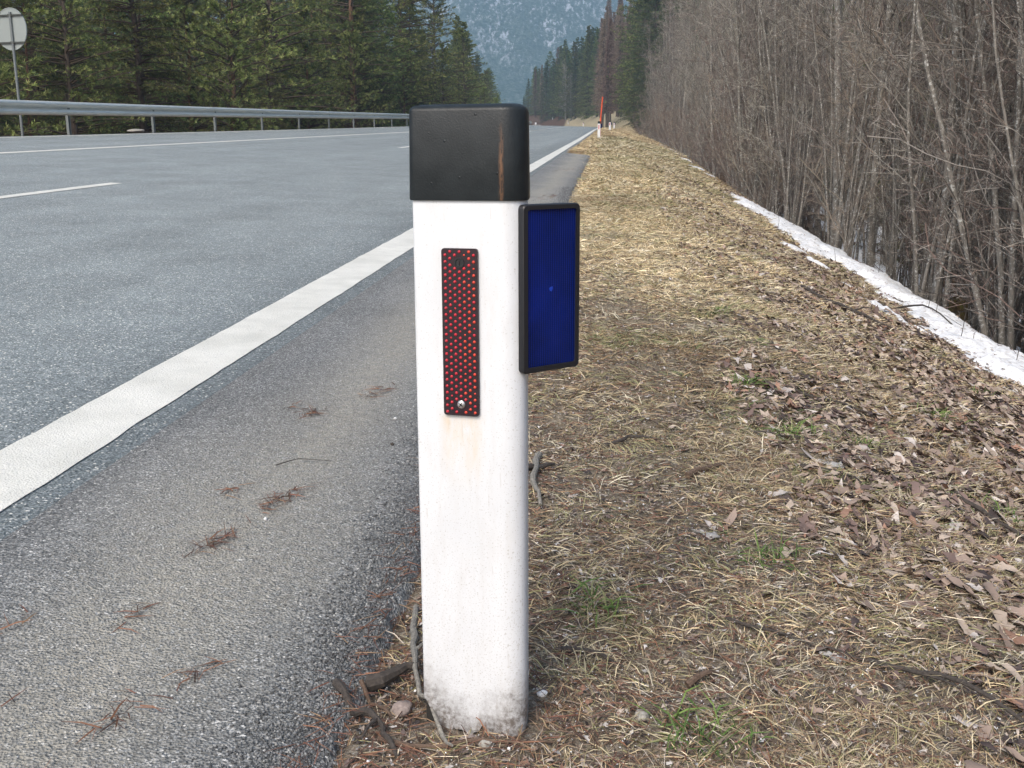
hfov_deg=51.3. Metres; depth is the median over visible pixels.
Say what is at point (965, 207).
bare sapling
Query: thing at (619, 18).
bare larch tree
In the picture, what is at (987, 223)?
bare tree
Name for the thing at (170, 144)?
road marking
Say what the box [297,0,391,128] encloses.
pine tree
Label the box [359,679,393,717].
stick
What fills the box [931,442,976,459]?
stick
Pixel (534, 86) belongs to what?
bare larch tree
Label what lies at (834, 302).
stick
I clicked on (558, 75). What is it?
pine tree
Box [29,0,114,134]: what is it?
spruce tree
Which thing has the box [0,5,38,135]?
spruce tree
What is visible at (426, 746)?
stick
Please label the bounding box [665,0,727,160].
bare tree
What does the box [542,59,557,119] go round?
spruce tree
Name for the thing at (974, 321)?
bare tree
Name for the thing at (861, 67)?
bare tree
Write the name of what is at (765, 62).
bare tree
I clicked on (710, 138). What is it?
bare shrub
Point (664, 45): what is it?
bare tree
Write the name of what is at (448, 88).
young pine tree
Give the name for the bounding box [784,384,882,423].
stick
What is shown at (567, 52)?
pine tree
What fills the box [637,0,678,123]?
spruce tree
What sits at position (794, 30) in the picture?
bare tree
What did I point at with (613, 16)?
bare larch tree
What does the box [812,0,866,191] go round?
bare tree
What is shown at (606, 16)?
bare larch tree
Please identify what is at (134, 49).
spruce tree
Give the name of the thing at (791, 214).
bare sapling
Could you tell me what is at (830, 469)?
stick
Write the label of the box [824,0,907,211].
bare tree
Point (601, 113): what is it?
snow pole
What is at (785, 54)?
bare tree
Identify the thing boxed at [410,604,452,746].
stick
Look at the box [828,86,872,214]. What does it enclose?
bare sapling
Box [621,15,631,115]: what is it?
bare larch tree
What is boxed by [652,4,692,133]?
bare tree
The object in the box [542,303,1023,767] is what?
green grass
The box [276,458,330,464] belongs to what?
stick
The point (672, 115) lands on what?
bare shrub
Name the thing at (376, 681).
stick
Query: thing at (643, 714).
stone
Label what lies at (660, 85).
bare tree
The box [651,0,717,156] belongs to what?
bare tree
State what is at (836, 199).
bare tree
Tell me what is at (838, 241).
bare tree
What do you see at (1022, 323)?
bare sapling
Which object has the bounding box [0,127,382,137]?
road marking
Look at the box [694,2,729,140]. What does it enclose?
bare tree
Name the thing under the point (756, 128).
bare sapling
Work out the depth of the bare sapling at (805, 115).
32.71 m
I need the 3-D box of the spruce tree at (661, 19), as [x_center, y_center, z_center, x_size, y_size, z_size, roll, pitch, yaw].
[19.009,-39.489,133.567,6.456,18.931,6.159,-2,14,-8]
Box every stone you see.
[127,129,144,132]
[392,700,411,717]
[458,734,477,747]
[478,740,491,747]
[537,690,547,697]
[635,709,649,720]
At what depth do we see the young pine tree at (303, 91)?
72.86 m
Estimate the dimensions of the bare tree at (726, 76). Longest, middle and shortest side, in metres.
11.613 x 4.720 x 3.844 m
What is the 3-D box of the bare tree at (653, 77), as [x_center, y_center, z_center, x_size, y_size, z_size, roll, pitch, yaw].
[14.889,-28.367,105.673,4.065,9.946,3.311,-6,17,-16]
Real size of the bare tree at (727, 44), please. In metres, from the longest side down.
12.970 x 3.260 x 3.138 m
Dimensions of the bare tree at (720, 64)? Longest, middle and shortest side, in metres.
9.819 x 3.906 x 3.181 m
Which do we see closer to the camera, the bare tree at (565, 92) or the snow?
the snow
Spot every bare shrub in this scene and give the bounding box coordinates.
[631,108,644,134]
[633,115,646,134]
[637,101,658,138]
[637,108,655,137]
[638,96,663,138]
[642,115,658,137]
[645,109,673,141]
[652,112,679,143]
[653,91,678,143]
[654,98,678,144]
[655,103,686,149]
[657,93,684,147]
[657,96,709,155]
[661,118,687,152]
[663,110,694,150]
[666,103,699,154]
[675,105,730,166]
[678,108,728,164]
[679,122,720,166]
[686,113,737,177]
[695,86,746,192]
[697,103,732,173]
[705,106,793,198]
[707,63,842,214]
[707,124,735,176]
[708,128,738,185]
[709,80,773,193]
[717,134,774,183]
[722,112,786,200]
[743,130,817,215]
[744,140,822,217]
[747,103,811,214]
[761,117,829,213]
[779,138,862,236]
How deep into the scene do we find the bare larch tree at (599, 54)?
204.79 m
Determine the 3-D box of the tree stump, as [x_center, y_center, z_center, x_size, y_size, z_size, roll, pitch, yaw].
[7.090,-1.003,17.044,0.921,0.774,0.888,1,14,5]
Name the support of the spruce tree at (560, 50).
on the ground at (535, 702)
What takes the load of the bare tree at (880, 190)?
on the ground at (535, 702)
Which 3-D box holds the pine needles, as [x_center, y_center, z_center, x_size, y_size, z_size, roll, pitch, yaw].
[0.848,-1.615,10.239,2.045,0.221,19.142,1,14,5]
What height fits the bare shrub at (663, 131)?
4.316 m
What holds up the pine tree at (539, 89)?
on the ground at (535, 702)
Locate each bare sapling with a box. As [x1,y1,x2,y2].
[675,46,710,168]
[677,26,722,157]
[678,5,723,173]
[694,20,757,169]
[696,31,756,190]
[707,42,746,184]
[718,0,800,204]
[724,0,824,207]
[726,43,754,177]
[730,73,767,201]
[732,10,803,189]
[733,0,830,213]
[742,41,814,204]
[754,0,843,223]
[774,33,829,210]
[778,0,915,243]
[787,18,875,243]
[790,38,852,223]
[791,13,852,230]
[792,0,952,258]
[794,2,844,197]
[807,42,880,248]
[809,90,886,242]
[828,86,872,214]
[829,0,978,280]
[857,0,966,284]
[861,0,956,288]
[866,33,937,252]
[867,0,1023,330]
[881,1,964,284]
[894,0,1016,305]
[897,0,1021,308]
[901,0,1022,309]
[908,0,1023,345]
[914,0,1023,353]
[917,3,1016,295]
[935,7,1023,351]
[938,0,1023,343]
[941,42,1023,336]
[952,13,1023,336]
[966,40,1022,351]
[995,7,1023,273]
[1009,195,1023,240]
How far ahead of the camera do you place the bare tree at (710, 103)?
42.78 m
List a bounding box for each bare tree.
[554,61,567,118]
[555,64,569,119]
[564,76,576,120]
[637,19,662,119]
[640,42,666,132]
[640,71,663,135]
[643,0,684,140]
[644,54,674,120]
[644,60,659,139]
[645,36,677,138]
[646,3,688,143]
[646,44,678,147]
[649,1,704,144]
[650,1,682,138]
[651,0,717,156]
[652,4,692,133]
[652,30,684,112]
[653,11,696,149]
[657,0,706,135]
[657,1,701,153]
[658,37,690,146]
[660,0,793,199]
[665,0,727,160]
[666,28,682,141]
[670,0,701,154]
[672,0,748,175]
[673,1,702,152]
[679,2,714,142]
[684,0,726,130]
[685,0,773,186]
[685,0,778,189]
[686,1,741,159]
[689,0,844,197]
[690,0,732,143]
[691,0,729,135]
[692,1,757,101]
[694,0,753,143]
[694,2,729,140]
[704,0,851,224]
[704,1,747,171]
[706,0,757,188]
[719,0,811,213]
[725,4,794,205]
[729,0,795,175]
[734,0,843,241]
[738,0,881,226]
[741,0,832,151]
[743,0,824,202]
[743,0,828,145]
[745,1,852,212]
[748,0,820,137]
[750,0,880,225]
[760,0,875,228]
[773,0,853,204]
[774,0,852,246]
[774,0,870,235]
[775,0,990,267]
[777,0,904,244]
[784,0,952,263]
[785,0,880,226]
[793,0,974,256]
[808,0,1023,306]
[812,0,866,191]
[820,0,975,278]
[820,1,973,250]
[825,0,1023,349]
[829,0,1012,277]
[838,0,1023,308]
[842,0,892,218]
[844,1,936,266]
[844,10,916,264]
[845,1,919,239]
[874,0,1015,306]
[877,0,1008,299]
[885,0,1022,329]
[894,0,1023,254]
[901,0,981,286]
[903,9,948,218]
[905,0,1023,337]
[923,7,1023,320]
[937,0,1023,341]
[941,2,1016,329]
[942,32,1023,243]
[944,0,1023,68]
[949,0,1023,346]
[957,0,1023,334]
[976,41,1023,124]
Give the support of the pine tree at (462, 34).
on the ground at (535, 702)
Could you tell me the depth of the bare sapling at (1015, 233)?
9.40 m
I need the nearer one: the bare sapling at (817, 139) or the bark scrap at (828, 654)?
the bark scrap at (828, 654)
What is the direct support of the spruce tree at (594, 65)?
on the ground at (535, 702)
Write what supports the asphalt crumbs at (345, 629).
on the road shoulder
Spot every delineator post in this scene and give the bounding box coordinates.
[409,103,579,736]
[597,121,601,137]
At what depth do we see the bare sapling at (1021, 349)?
15.70 m
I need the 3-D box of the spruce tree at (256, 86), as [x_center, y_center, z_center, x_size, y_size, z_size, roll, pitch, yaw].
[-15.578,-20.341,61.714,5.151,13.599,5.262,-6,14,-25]
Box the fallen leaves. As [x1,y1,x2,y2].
[641,151,1023,767]
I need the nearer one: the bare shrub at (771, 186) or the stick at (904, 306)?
the stick at (904, 306)
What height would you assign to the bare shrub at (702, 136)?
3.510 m
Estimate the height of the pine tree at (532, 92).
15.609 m
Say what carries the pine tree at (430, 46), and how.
on the ground at (535, 702)
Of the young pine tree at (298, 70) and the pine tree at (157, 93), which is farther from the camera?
the young pine tree at (298, 70)
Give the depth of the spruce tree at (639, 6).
172.68 m
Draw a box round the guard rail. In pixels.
[0,99,531,134]
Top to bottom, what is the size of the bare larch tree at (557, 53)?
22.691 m
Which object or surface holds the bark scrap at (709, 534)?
on the ground at (535, 702)
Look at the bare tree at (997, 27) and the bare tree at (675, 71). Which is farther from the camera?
the bare tree at (675, 71)
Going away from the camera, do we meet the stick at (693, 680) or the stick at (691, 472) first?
the stick at (693, 680)
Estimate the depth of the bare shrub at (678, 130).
63.36 m
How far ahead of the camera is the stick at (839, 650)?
1.75 m
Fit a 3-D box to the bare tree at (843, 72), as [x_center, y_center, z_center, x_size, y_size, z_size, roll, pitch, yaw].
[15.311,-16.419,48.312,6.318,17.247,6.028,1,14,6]
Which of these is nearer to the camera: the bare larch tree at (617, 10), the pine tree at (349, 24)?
the pine tree at (349, 24)
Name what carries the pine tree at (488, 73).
on the ground at (535, 702)
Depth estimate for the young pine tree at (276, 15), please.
67.44 m
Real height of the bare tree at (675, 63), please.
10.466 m
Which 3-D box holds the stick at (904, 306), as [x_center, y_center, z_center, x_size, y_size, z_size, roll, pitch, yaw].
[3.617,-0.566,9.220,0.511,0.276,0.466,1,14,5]
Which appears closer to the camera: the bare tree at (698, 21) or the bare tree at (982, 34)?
the bare tree at (982, 34)
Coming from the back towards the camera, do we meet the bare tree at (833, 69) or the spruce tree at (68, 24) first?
the spruce tree at (68, 24)
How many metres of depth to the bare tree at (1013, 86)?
11.72 m
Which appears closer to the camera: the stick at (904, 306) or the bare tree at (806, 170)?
the stick at (904, 306)
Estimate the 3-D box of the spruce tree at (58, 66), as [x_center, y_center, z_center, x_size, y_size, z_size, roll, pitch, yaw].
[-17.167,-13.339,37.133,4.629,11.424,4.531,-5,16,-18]
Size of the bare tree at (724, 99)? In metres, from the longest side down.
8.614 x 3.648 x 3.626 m
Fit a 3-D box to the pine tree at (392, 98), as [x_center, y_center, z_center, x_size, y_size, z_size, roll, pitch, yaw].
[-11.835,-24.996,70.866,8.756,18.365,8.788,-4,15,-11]
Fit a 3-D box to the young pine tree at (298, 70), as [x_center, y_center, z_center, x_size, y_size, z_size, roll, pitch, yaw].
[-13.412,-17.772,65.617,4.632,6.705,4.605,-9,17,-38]
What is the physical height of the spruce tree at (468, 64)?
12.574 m
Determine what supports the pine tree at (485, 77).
on the ground at (535, 702)
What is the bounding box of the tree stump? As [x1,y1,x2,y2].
[948,296,969,323]
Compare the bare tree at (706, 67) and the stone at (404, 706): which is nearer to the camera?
the stone at (404, 706)
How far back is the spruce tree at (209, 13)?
61.95 m
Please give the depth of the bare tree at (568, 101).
295.62 m
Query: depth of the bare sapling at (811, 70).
35.52 m
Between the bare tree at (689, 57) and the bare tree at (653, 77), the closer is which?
the bare tree at (689, 57)
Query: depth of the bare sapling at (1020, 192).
10.48 m
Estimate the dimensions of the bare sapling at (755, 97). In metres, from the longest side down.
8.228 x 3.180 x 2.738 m
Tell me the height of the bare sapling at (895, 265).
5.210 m
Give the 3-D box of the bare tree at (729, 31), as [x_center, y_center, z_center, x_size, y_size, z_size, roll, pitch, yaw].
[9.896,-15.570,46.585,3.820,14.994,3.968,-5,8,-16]
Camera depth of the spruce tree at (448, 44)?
155.25 m
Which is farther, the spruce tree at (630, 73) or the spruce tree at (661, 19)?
the spruce tree at (630, 73)
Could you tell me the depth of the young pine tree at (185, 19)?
45.39 m
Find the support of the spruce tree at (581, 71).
on the ground at (535, 702)
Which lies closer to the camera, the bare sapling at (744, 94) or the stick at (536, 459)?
the stick at (536, 459)
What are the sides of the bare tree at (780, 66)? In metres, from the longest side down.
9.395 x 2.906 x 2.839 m
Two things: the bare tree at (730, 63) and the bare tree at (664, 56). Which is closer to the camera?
the bare tree at (730, 63)
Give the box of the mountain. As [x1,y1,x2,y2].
[13,0,635,104]
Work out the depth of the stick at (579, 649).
1.75 m
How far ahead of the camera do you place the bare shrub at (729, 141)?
33.93 m
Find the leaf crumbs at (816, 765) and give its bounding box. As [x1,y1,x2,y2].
[342,251,1023,767]
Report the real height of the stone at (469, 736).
0.013 m
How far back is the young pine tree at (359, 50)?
65.02 m
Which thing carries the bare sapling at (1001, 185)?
on the ground at (535, 702)
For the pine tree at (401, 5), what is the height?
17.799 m
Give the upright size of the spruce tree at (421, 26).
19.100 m
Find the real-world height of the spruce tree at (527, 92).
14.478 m
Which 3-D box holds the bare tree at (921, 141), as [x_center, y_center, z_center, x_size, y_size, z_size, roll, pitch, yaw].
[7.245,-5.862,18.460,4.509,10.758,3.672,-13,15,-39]
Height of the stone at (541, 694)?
0.011 m
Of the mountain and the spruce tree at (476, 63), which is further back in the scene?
the mountain
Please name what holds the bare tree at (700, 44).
on the ground at (535, 702)
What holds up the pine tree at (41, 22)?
on the ground at (535, 702)
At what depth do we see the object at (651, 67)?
115.20 m
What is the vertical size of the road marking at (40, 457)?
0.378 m
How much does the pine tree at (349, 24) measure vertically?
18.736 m
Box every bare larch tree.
[531,69,538,109]
[535,65,544,115]
[555,47,558,65]
[590,18,602,117]
[590,23,606,119]
[591,18,612,126]
[595,6,609,84]
[595,20,618,108]
[597,18,619,127]
[598,12,608,113]
[598,23,619,120]
[598,39,616,127]
[604,0,612,24]
[610,12,618,113]
[612,4,623,116]
[612,4,624,116]
[614,22,626,113]
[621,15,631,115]
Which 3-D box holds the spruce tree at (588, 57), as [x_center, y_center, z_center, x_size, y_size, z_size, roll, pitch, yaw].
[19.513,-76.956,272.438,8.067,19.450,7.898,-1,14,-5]
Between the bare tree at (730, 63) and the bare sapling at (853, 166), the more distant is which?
the bare tree at (730, 63)
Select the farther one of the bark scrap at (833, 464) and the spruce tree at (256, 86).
the spruce tree at (256, 86)
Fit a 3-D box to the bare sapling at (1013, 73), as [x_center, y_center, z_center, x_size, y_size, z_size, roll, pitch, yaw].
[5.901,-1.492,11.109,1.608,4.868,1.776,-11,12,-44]
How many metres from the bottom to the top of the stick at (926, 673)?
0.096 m
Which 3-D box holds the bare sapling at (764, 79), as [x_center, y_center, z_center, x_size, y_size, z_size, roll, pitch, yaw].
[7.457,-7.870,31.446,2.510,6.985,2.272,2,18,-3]
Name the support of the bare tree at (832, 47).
on the ground at (535, 702)
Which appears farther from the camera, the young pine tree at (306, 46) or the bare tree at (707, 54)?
the young pine tree at (306, 46)
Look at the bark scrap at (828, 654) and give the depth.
1.75 m
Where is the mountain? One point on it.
(515, 41)
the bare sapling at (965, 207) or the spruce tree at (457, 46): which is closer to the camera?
the bare sapling at (965, 207)
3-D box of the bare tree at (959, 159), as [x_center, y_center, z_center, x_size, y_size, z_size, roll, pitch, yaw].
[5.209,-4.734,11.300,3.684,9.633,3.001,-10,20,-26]
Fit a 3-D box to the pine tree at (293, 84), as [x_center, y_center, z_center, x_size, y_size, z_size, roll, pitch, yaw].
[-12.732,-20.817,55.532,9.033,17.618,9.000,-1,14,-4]
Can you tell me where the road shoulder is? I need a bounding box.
[0,131,594,767]
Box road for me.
[0,125,597,540]
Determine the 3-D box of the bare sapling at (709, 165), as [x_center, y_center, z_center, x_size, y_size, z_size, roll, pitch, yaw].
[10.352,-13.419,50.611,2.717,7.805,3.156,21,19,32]
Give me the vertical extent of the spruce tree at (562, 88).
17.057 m
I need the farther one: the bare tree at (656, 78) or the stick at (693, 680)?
the bare tree at (656, 78)
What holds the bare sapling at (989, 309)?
on the ground at (535, 702)
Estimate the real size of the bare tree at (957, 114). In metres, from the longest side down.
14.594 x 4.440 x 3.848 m
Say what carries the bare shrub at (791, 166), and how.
on the ground at (535, 702)
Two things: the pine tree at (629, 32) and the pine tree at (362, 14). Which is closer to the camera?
the pine tree at (362, 14)
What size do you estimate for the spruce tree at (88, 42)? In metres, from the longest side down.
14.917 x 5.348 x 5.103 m
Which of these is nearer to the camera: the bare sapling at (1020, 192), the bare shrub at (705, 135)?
the bare sapling at (1020, 192)
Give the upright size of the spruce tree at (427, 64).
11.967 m
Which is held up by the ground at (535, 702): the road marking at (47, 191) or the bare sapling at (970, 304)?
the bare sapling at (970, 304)
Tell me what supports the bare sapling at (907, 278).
on the ground at (535, 702)
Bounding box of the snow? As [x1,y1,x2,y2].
[670,149,1023,396]
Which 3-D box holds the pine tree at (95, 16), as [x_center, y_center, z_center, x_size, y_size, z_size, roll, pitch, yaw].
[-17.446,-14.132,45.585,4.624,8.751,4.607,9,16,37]
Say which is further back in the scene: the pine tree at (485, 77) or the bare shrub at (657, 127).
the pine tree at (485, 77)
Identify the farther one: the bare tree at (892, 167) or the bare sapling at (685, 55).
the bare sapling at (685, 55)
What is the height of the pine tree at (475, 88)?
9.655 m
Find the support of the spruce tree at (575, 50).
on the ground at (535, 702)
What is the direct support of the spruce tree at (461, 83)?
on the ground at (535, 702)
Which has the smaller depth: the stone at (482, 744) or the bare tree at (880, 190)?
the stone at (482, 744)
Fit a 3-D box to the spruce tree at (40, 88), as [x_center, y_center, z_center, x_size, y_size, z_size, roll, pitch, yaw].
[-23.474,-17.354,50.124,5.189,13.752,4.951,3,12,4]
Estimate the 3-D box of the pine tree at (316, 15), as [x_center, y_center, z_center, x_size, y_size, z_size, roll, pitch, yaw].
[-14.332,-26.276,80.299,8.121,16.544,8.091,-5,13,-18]
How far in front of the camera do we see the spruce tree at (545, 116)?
341.31 m
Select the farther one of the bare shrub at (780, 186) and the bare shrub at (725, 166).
the bare shrub at (725, 166)
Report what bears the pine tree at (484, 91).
on the ground at (535, 702)
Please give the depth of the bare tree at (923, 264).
17.04 m
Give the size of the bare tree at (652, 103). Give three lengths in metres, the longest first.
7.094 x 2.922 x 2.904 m
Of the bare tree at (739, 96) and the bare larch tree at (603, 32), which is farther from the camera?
the bare larch tree at (603, 32)
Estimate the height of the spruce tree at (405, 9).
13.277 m
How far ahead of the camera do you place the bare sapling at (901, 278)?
23.24 m
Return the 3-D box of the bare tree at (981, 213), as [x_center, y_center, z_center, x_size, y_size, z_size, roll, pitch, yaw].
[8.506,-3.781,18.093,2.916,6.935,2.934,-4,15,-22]
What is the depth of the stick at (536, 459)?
2.50 m
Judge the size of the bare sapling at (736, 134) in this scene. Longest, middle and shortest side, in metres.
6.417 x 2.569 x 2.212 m
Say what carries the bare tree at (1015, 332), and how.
on the ground at (535, 702)
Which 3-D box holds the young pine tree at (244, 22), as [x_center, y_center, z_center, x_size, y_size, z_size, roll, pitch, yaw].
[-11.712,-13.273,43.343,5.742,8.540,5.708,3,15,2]
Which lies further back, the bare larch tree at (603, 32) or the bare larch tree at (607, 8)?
the bare larch tree at (607, 8)
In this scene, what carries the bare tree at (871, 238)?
on the ground at (535, 702)
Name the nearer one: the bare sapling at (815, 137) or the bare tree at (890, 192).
the bare tree at (890, 192)
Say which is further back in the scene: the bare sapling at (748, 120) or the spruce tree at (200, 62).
the spruce tree at (200, 62)
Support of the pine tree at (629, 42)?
on the ground at (535, 702)
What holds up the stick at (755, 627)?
on the ground at (535, 702)
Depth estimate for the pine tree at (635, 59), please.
163.05 m
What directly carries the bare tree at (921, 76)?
on the ground at (535, 702)
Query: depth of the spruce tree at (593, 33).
282.78 m
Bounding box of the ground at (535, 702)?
[45,70,1023,767]
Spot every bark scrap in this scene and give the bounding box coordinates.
[692,529,719,539]
[819,457,843,467]
[819,651,845,663]
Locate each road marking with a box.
[0,126,597,510]
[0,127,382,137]
[0,132,401,152]
[0,182,118,197]
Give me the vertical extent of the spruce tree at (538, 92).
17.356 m
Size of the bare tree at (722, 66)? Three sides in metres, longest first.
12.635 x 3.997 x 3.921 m
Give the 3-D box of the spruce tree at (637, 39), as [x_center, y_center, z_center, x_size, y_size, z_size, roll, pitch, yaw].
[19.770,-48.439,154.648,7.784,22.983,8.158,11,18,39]
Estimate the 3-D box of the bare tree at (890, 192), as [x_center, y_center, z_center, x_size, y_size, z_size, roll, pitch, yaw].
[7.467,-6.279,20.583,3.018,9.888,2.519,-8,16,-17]
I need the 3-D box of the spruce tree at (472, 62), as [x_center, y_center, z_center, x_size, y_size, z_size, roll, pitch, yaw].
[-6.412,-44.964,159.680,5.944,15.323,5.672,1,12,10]
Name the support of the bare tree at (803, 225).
on the ground at (535, 702)
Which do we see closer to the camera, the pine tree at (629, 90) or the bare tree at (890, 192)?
the bare tree at (890, 192)
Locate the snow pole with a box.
[600,97,602,136]
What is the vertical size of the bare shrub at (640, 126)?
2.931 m
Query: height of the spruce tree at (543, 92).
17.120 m
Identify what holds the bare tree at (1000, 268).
on the ground at (535, 702)
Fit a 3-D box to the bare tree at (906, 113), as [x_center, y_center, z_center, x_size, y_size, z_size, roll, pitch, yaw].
[16.327,-14.426,39.631,6.849,19.250,6.535,1,14,5]
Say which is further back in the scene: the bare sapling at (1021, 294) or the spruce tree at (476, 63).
the spruce tree at (476, 63)
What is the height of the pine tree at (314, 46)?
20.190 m
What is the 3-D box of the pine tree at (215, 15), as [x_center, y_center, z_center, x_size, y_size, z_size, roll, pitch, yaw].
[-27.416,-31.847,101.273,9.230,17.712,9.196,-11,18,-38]
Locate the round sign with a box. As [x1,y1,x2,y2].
[0,7,26,135]
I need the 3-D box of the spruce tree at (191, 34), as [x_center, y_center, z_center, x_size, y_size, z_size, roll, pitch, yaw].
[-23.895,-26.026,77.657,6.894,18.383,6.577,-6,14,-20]
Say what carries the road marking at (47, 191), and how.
on the road
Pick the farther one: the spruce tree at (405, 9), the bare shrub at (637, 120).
the bare shrub at (637, 120)
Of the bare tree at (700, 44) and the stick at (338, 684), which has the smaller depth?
the stick at (338, 684)
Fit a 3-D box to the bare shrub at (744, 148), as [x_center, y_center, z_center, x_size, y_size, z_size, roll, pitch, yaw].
[7.175,-6.510,31.495,3.349,3.486,1.780,9,16,32]
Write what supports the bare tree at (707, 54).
on the ground at (535, 702)
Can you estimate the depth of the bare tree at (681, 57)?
68.81 m
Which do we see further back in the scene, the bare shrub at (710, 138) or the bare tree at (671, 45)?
the bare tree at (671, 45)
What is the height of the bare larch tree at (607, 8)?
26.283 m
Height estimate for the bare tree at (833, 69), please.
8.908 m
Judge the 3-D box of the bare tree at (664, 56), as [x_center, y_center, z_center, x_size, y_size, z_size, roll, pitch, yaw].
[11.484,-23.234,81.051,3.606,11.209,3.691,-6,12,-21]
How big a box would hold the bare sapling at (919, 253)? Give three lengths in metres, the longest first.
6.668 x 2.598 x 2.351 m
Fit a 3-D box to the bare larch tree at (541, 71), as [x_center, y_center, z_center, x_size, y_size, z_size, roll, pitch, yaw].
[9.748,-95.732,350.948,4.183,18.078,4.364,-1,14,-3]
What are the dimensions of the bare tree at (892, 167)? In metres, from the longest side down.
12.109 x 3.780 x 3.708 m
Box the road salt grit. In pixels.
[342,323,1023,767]
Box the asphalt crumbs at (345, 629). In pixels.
[183,187,579,767]
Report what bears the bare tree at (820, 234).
on the ground at (535, 702)
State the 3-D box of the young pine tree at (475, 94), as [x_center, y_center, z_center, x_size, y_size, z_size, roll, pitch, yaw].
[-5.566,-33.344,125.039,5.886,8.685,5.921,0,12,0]
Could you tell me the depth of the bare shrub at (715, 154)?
43.84 m
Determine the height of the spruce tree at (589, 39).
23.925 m
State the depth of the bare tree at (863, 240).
25.30 m
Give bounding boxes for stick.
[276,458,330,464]
[332,678,397,757]
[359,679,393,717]
[365,662,419,691]
[378,736,553,748]
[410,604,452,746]
[528,462,554,470]
[530,451,542,505]
[561,646,622,665]
[601,435,657,447]
[684,670,718,687]
[685,462,724,478]
[725,616,814,645]
[746,431,814,441]
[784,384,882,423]
[800,463,888,497]
[801,284,896,330]
[821,644,892,669]
[868,658,1023,722]
[895,304,952,324]
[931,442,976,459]
[949,487,1023,538]
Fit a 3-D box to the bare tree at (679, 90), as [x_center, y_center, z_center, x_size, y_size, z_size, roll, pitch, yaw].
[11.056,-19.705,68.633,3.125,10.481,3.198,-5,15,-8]
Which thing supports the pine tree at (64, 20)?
on the ground at (535, 702)
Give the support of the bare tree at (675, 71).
on the ground at (535, 702)
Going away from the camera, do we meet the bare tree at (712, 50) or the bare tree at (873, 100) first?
the bare tree at (873, 100)
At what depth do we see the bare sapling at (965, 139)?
18.56 m
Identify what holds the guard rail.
on the ground at (535, 702)
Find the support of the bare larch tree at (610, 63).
on the ground at (535, 702)
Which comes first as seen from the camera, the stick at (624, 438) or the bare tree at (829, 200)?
the stick at (624, 438)
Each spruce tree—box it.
[0,0,95,135]
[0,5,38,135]
[1,1,58,133]
[21,0,121,133]
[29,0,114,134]
[74,0,207,133]
[74,5,109,121]
[77,0,145,130]
[112,0,224,131]
[115,0,187,132]
[159,2,227,129]
[194,9,225,131]
[212,0,283,129]
[215,1,268,130]
[245,1,295,129]
[380,0,436,108]
[395,2,436,126]
[418,34,432,104]
[442,42,450,101]
[445,14,466,101]
[445,28,475,103]
[450,42,476,101]
[452,46,475,102]
[465,30,480,101]
[473,54,481,78]
[474,53,481,82]
[524,78,532,115]
[527,66,540,114]
[536,61,551,122]
[537,69,549,113]
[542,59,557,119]
[547,45,562,110]
[553,62,563,114]
[556,54,572,120]
[557,60,569,113]
[561,41,579,116]
[564,57,583,119]
[570,37,579,85]
[571,37,583,98]
[572,25,595,116]
[572,43,595,120]
[573,32,594,111]
[577,26,599,115]
[579,29,613,118]
[616,0,645,114]
[616,0,675,128]
[619,0,660,126]
[619,20,641,117]
[626,13,657,126]
[637,0,672,133]
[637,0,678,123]
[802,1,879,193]
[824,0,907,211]
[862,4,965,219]
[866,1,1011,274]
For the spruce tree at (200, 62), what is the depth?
50.50 m
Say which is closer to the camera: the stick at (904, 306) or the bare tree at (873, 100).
the stick at (904, 306)
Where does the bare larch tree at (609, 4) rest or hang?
on the ground at (535, 702)
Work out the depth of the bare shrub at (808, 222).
27.79 m
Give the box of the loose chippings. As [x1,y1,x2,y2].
[0,196,573,767]
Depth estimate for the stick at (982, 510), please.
2.71 m
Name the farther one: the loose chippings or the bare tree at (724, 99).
the bare tree at (724, 99)
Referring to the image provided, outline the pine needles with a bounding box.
[0,167,1023,767]
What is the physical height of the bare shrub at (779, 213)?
2.858 m
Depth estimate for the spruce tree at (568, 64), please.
308.88 m
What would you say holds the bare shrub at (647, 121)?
on the ground at (535, 702)
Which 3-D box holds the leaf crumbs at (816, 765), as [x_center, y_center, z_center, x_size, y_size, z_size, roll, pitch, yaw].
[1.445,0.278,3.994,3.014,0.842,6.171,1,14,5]
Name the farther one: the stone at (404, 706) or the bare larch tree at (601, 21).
the bare larch tree at (601, 21)
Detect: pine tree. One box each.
[0,0,64,135]
[0,0,65,136]
[0,0,147,135]
[30,3,81,101]
[61,0,164,134]
[78,0,198,133]
[129,0,260,132]
[163,0,298,130]
[167,0,226,130]
[184,31,248,131]
[189,0,356,129]
[197,0,247,126]
[243,0,316,62]
[246,5,316,128]
[256,39,326,129]
[266,26,331,128]
[268,1,355,129]
[273,0,402,127]
[274,1,361,128]
[275,0,334,122]
[294,0,406,127]
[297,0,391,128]
[317,29,389,127]
[327,0,417,127]
[334,40,396,126]
[349,0,419,126]
[367,0,455,125]
[376,37,435,126]
[409,0,473,104]
[423,43,464,104]
[424,22,443,90]
[429,77,458,102]
[446,21,490,103]
[448,62,486,103]
[469,68,479,102]
[477,73,493,103]
[478,83,490,103]
[479,85,491,103]
[481,70,491,101]
[484,67,499,102]
[486,70,500,102]
[492,93,504,102]
[525,76,540,112]
[533,68,548,106]
[544,51,553,101]
[548,46,572,114]
[551,72,563,119]
[605,0,669,114]
[612,10,637,109]
[613,0,641,99]
[625,19,642,96]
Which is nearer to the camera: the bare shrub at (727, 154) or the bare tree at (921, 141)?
the bare tree at (921, 141)

